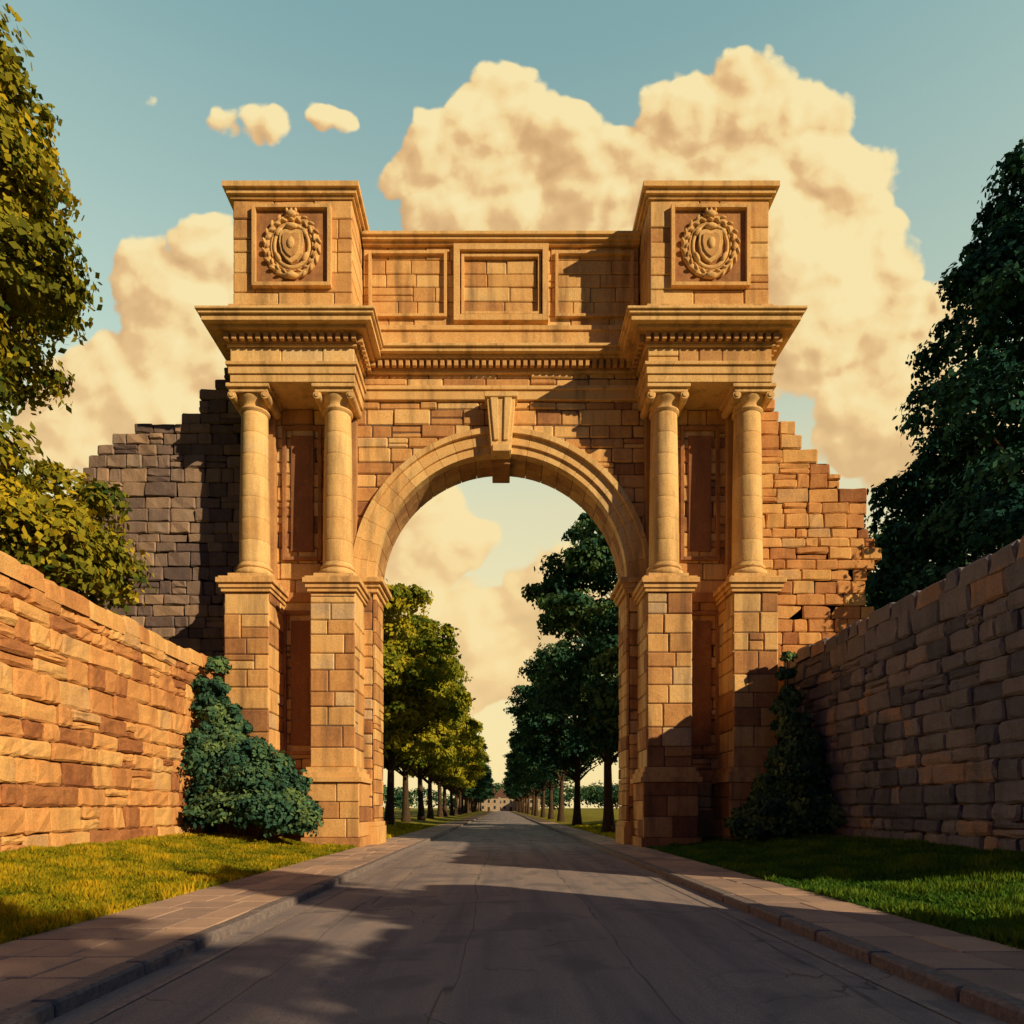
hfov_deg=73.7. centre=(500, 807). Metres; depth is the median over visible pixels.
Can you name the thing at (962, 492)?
broadleaf tree
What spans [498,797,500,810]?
walls
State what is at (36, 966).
pavement
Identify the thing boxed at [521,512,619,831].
avenue tree
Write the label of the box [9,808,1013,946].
ground
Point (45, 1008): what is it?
kerb
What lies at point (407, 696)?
avenue tree
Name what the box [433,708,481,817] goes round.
avenue tree
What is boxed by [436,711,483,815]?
avenue tree
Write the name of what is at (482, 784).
avenue tree
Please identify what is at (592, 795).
distant woodland
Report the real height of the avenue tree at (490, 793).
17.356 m
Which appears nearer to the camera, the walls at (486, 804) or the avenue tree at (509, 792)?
the avenue tree at (509, 792)
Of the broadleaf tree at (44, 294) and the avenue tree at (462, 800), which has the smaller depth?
the broadleaf tree at (44, 294)
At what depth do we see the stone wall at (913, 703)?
19.54 m
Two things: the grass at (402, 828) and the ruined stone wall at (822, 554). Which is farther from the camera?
the grass at (402, 828)
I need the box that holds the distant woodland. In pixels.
[383,780,619,809]
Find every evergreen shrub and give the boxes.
[179,655,323,841]
[723,651,846,839]
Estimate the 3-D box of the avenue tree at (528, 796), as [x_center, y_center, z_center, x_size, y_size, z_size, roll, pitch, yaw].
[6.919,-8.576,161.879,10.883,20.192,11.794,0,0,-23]
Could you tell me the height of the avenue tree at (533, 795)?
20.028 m
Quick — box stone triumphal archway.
[194,180,807,846]
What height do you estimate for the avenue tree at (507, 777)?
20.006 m
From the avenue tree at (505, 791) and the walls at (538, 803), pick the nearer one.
the avenue tree at (505, 791)
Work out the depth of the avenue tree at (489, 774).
183.92 m
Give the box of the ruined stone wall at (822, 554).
[761,399,881,743]
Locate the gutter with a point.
(160, 984)
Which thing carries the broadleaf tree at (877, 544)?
on the ground at (591, 815)
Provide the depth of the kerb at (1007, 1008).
7.49 m
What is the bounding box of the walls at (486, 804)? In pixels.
[481,798,497,810]
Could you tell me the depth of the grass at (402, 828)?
48.42 m
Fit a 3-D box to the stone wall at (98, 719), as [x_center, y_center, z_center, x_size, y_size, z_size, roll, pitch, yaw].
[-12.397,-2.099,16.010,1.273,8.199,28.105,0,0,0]
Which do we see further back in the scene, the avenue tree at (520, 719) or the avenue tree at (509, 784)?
the avenue tree at (509, 784)
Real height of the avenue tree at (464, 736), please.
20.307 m
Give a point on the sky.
(881, 125)
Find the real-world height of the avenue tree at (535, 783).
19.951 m
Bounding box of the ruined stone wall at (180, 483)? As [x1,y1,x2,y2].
[83,367,240,656]
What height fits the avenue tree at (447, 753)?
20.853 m
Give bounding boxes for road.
[43,811,1008,1023]
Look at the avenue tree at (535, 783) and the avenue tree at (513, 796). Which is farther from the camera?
the avenue tree at (513, 796)
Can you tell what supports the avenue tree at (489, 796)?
on the ground at (591, 815)
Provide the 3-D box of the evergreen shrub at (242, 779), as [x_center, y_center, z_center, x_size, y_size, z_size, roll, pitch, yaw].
[-9.383,-2.099,25.668,5.985,7.729,3.410,0,0,13]
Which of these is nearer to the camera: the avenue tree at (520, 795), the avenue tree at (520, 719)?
the avenue tree at (520, 719)
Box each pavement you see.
[0,811,492,1012]
[510,811,1023,999]
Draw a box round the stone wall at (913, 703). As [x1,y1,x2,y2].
[782,536,1023,851]
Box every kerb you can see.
[0,818,478,1023]
[526,818,1023,1023]
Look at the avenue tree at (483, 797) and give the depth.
240.08 m
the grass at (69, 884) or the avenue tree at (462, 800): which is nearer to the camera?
the grass at (69, 884)
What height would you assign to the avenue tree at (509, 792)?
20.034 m
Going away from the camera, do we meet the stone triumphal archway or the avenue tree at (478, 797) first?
the stone triumphal archway
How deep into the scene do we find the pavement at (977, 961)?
9.15 m
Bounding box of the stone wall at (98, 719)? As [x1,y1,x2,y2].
[0,551,223,851]
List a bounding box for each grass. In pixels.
[0,831,355,943]
[385,822,433,838]
[567,820,618,838]
[646,832,1023,949]
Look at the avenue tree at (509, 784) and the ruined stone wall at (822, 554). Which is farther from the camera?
the avenue tree at (509, 784)
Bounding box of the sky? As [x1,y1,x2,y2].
[0,0,1023,807]
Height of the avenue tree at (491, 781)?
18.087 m
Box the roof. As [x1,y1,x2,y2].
[495,788,503,796]
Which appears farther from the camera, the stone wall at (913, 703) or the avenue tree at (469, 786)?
the avenue tree at (469, 786)
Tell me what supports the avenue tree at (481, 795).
on the ground at (591, 815)
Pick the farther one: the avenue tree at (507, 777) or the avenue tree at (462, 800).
the avenue tree at (507, 777)
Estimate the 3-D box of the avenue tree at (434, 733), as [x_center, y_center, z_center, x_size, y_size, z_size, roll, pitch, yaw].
[-9.090,-8.368,64.637,12.252,19.874,12.429,0,0,42]
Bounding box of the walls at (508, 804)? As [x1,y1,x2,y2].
[501,798,517,810]
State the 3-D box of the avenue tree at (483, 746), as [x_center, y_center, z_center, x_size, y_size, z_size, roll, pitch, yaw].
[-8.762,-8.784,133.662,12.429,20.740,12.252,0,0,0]
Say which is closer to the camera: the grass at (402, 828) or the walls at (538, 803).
the grass at (402, 828)
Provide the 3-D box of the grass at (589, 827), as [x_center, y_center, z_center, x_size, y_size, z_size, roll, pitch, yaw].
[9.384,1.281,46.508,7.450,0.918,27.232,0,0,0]
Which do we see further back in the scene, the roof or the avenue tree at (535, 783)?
the roof
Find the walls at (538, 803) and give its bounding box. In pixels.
[530,798,539,809]
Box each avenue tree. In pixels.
[382,579,463,825]
[382,614,475,822]
[398,652,473,820]
[408,681,481,818]
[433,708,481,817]
[433,714,489,815]
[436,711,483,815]
[448,718,487,814]
[453,767,490,813]
[458,738,486,814]
[458,778,490,812]
[461,734,490,813]
[463,769,491,811]
[464,765,491,812]
[473,779,493,811]
[474,778,494,811]
[476,778,493,811]
[478,783,494,810]
[502,747,538,814]
[503,643,591,820]
[503,764,524,812]
[503,776,519,811]
[503,790,517,811]
[504,767,520,811]
[504,770,531,812]
[505,610,617,824]
[505,728,558,815]
[505,772,537,813]
[506,750,531,813]
[507,721,553,816]
[509,684,585,818]
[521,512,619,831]
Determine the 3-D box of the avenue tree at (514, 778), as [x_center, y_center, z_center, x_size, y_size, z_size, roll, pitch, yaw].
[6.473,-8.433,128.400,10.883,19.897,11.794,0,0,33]
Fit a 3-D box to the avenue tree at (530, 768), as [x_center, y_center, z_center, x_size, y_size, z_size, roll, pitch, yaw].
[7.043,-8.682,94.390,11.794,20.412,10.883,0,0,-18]
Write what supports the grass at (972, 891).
on the ground at (591, 815)
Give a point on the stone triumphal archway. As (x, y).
(618, 388)
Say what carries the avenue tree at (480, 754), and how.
on the ground at (591, 815)
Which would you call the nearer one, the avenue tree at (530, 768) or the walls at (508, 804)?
the avenue tree at (530, 768)
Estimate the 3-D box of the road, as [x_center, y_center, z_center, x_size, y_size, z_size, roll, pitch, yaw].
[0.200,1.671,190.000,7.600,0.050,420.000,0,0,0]
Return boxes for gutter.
[80,817,971,1023]
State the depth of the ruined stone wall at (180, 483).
30.11 m
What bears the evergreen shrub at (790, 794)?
on the ground at (591, 815)
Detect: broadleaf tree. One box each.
[0,3,156,613]
[863,519,972,609]
[864,139,1023,610]
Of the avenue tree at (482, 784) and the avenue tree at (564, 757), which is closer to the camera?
the avenue tree at (564, 757)

